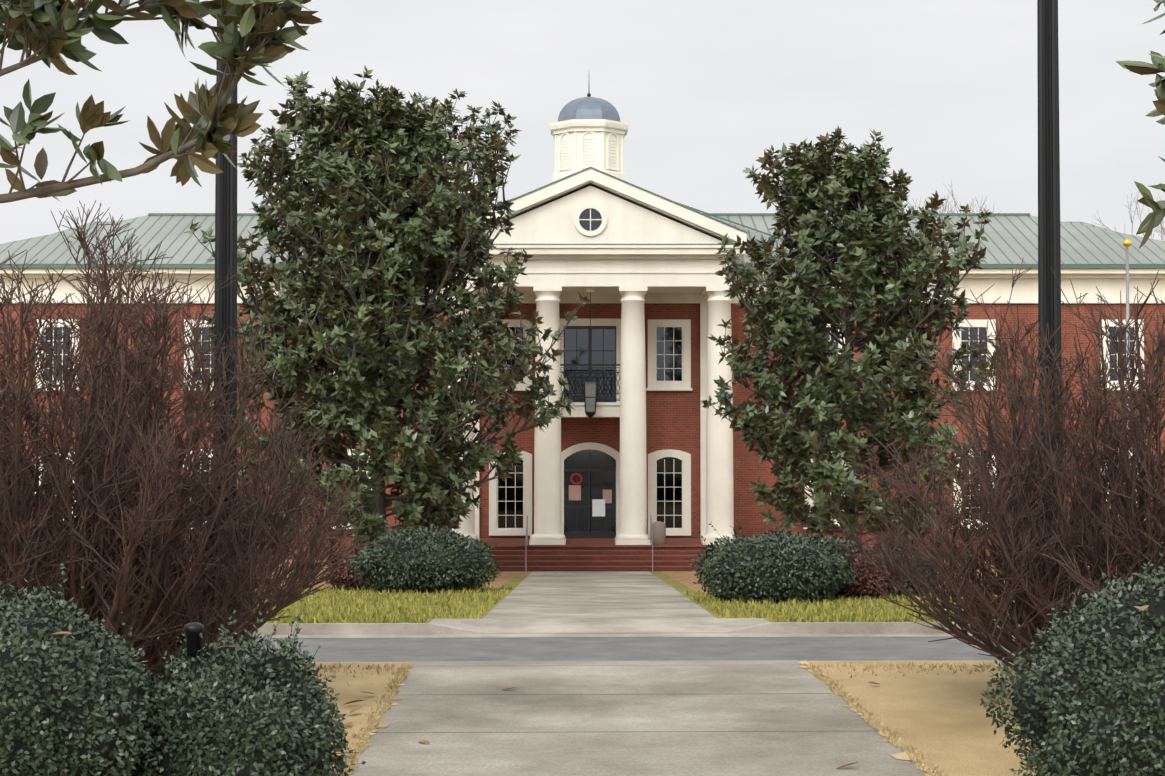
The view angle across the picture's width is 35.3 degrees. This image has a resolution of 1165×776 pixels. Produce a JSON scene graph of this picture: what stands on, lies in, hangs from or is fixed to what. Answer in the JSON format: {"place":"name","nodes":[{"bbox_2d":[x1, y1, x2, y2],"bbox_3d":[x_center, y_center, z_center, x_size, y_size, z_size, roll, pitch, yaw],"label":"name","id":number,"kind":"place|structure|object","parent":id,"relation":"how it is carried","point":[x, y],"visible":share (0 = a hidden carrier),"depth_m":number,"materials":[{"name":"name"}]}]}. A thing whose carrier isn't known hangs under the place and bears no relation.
{"place":"outdoors","nodes":[
{"label":"outdoors","id":0,"kind":"place"},
{"bbox_2d":[47,571,1045,775],"bbox_3d":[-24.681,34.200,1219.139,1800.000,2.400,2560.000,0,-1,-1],"label":"ground","id":1,"kind":"structure","parent":0,"point":[942,721],"depth_m":12.01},
{"bbox_2d":[0,561,179,775],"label":"holly bush","id":2,"kind":"object","parent":1,"relation":"on","point":[77,702],"visible":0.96,"depth_m":7.28,"materials":[{"name":"green plant"}]},
{"bbox_2d":[0,0,321,202],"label":"magnolia","id":3,"kind":"object","parent":1,"relation":"on","point":[48,32],"visible":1,"depth_m":6.80,"materials":[{"name":"green plant"}]},
{"bbox_2d":[0,200,386,686],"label":"bare shrub","id":4,"kind":"object","parent":1,"relation":"on","point":[110,466],"visible":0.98,"depth_m":10.83,"materials":[{"name":"brown plant"}]},
{"bbox_2d":[184,622,203,665],"bbox_3d":[-1.657,1.458,7.799,0.082,0.913,0.080,0,-1,-1],"label":"path light","id":5,"kind":"object","parent":1,"relation":"on","point":[192,630],"visible":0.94,"depth_m":7.78,"materials":[{"name":"black metal"}]},
{"bbox_2d":[199,8,252,650],"bbox_3d":[-2.481,-1.210,12.753,0.560,6.500,0.560,0,-1,-1],"label":"lamp post","id":6,"kind":"object","parent":1,"relation":"on","point":[225,305],"visible":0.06,"depth_m":12.69,"materials":[{"name":"black metal"}]},
{"bbox_2d":[134,610,365,775],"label":"holly bush","id":7,"kind":"object","parent":1,"relation":"on","point":[257,710],"visible":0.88,"depth_m":7.63,"materials":[{"name":"green plant"}]},
{"bbox_2d":[347,514,507,592],"bbox_3d":[-3.318,3.523,38.588,3.063,1.682,3.004,-1,-2,43],"label":"shrub","id":8,"kind":"object","parent":1,"relation":"on","point":[421,559],"visible":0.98,"depth_m":37.89,"materials":[{"name":"green plant"}]},
{"bbox_2d":[102,571,1019,775],"bbox_3d":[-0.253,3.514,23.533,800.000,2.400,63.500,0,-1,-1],"label":"concrete paving","id":9,"kind":"structure","parent":1,"relation":"on","point":[683,718],"depth_m":11.66,"materials":[{"name":"grey concrete"}]},
{"bbox_2d":[26,560,1121,592],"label":"mulch beds","id":10,"kind":"object","parent":1,"relation":"on","point":[687,578],"visible":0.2,"depth_m":48.59,"materials":[{"name":"brown wood"}]},
{"bbox_2d":[324,531,377,589],"bbox_3d":[-4.788,3.809,39.978,1.807,1.352,1.800,0,-1,-1],"label":"nandina","id":11,"kind":"object","parent":10,"relation":"on","point":[346,578],"visible":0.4,"depth_m":39.51,"materials":[{"name":"red plant"}]},
{"bbox_2d":[185,66,591,550],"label":"magnolia tree","id":12,"kind":"object","parent":10,"relation":"on","point":[381,174],"visible":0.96,"depth_m":45.06,"materials":[{"name":"green plant"}]},
{"bbox_2d":[701,126,1008,548],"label":"magnolia tree","id":13,"kind":"object","parent":10,"relation":"on","point":[863,238],"visible":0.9,"depth_m":45.84,"materials":[{"name":"green plant"}]},
{"bbox_2d":[1123,239,1130,464],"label":"flagpole","id":14,"kind":"object","parent":10,"relation":"on","point":[1126,243],"visible":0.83,"depth_m":55.26,"materials":[{"name":"silver metal"}]},
{"bbox_2d":[0,166,1164,570],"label":"city hall building","id":15,"kind":"structure","parent":1,"relation":"on","point":[640,458],"depth_m":60.48,"materials":[{"name":"brick"}]},
{"bbox_2d":[549,90,628,181],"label":"cupola","id":16,"kind":"object","parent":15,"relation":"on","point":[587,131],"visible":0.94,"depth_m":67.51,"materials":[{"name":"beige paint"}]},
{"bbox_2d":[49,605,1148,768],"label":"fallen leaves","id":17,"kind":"object","parent":1,"relation":"on","point":[428,742],"visible":0.52,"depth_m":10.15,"materials":[{"name":"brown plant"}]},
{"bbox_2d":[101,584,1109,622],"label":"lawn grass","id":18,"kind":"structure","parent":1,"relation":"on","point":[809,615],"depth_m":29.84,"materials":[{"name":"green plant"}]},
{"bbox_2d":[310,660,1015,775],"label":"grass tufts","id":19,"kind":"object","parent":1,"relation":"on","point":[386,704],"visible":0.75,"depth_m":11.51,"materials":[{"name":"beige plant"}]},
{"bbox_2d":[690,520,858,602],"bbox_3d":[3.546,3.179,33.422,3.257,1.589,2.627,0,-1,-1],"label":"shrub","id":20,"kind":"object","parent":1,"relation":"on","point":[776,565],"visible":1,"depth_m":32.67,"materials":[{"name":"green plant"}]},
{"bbox_2d":[810,530,885,598],"bbox_3d":[4.800,3.353,34.882,1.907,1.465,1.719,1,-2,-23],"label":"shrub","id":21,"kind":"object","parent":1,"relation":"on","point":[845,554],"visible":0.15,"depth_m":34.52,"materials":[{"name":"green plant"}]},
{"bbox_2d":[841,536,905,599],"bbox_3d":[5.358,3.381,34.200,1.631,1.274,1.492,0,-1,-1],"label":"nandina","id":22,"kind":"object","parent":1,"relation":"on","point":[865,584],"visible":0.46,"depth_m":33.88,"materials":[{"name":"red plant"}]},
{"bbox_2d":[872,538,937,595],"bbox_3d":[6.182,3.492,36.067,1.774,1.327,1.828,-1,-2,24],"label":"shrub","id":23,"kind":"object","parent":1,"relation":"on","point":[909,586],"visible":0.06,"depth_m":35.57,"materials":[{"name":"plant"}]},
{"bbox_2d":[907,183,993,212],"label":"bare tree","id":24,"kind":"object","parent":1,"relation":"on","point":[954,205],"visible":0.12,"depth_m":104.84,"materials":[{"name":"grey plant"}]},
{"bbox_2d":[813,259,1164,671],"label":"bare shrub","id":25,"kind":"object","parent":1,"relation":"on","point":[1105,537],"visible":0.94,"depth_m":11.05,"materials":[{"name":"brown plant"}]},
{"bbox_2d":[1016,0,1082,677],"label":"lamp post","id":26,"kind":"object","parent":1,"relation":"on","point":[1049,289],"visible":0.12,"depth_m":12.82,"materials":[{"name":"black metal"}]},
{"bbox_2d":[980,550,1164,775],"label":"holly bush","id":27,"kind":"object","parent":1,"relation":"on","point":[1087,697],"visible":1,"depth_m":7.63,"materials":[{"name":"green plant"}]},
{"bbox_2d":[1092,193,1164,236],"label":"bare tree","id":28,"kind":"object","parent":1,"relation":"on","point":[1136,201],"visible":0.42,"depth_m":100.52,"materials":[{"name":"grey plant"}]},
{"bbox_2d":[1116,0,1164,248],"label":"magnolia","id":29,"kind":"object","parent":1,"relation":"on","point":[1151,221],"visible":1,"depth_m":6.94,"materials":[{"name":"green plant"}]},
{"bbox_2d":[1153,223,1164,239],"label":"bare tree","id":30,"kind":"object","parent":1,"relation":"on","point":[1163,229],"visible":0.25,"depth_m":112.04,"materials":[{"name":"grey plant"}]},
{"bbox_2d":[124,636,1015,661],"bbox_3d":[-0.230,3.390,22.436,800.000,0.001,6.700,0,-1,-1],"label":"road","id":31,"kind":"structure","parent":0,"point":[622,649],"depth_m":24.03,"materials":[{"name":"grey asphalt"}]},
{"bbox_2d":[0,0,1164,243],"label":"sky","id":32,"kind":"structure","parent":0,"point":[702,88],"materials":[{"name":"white"}]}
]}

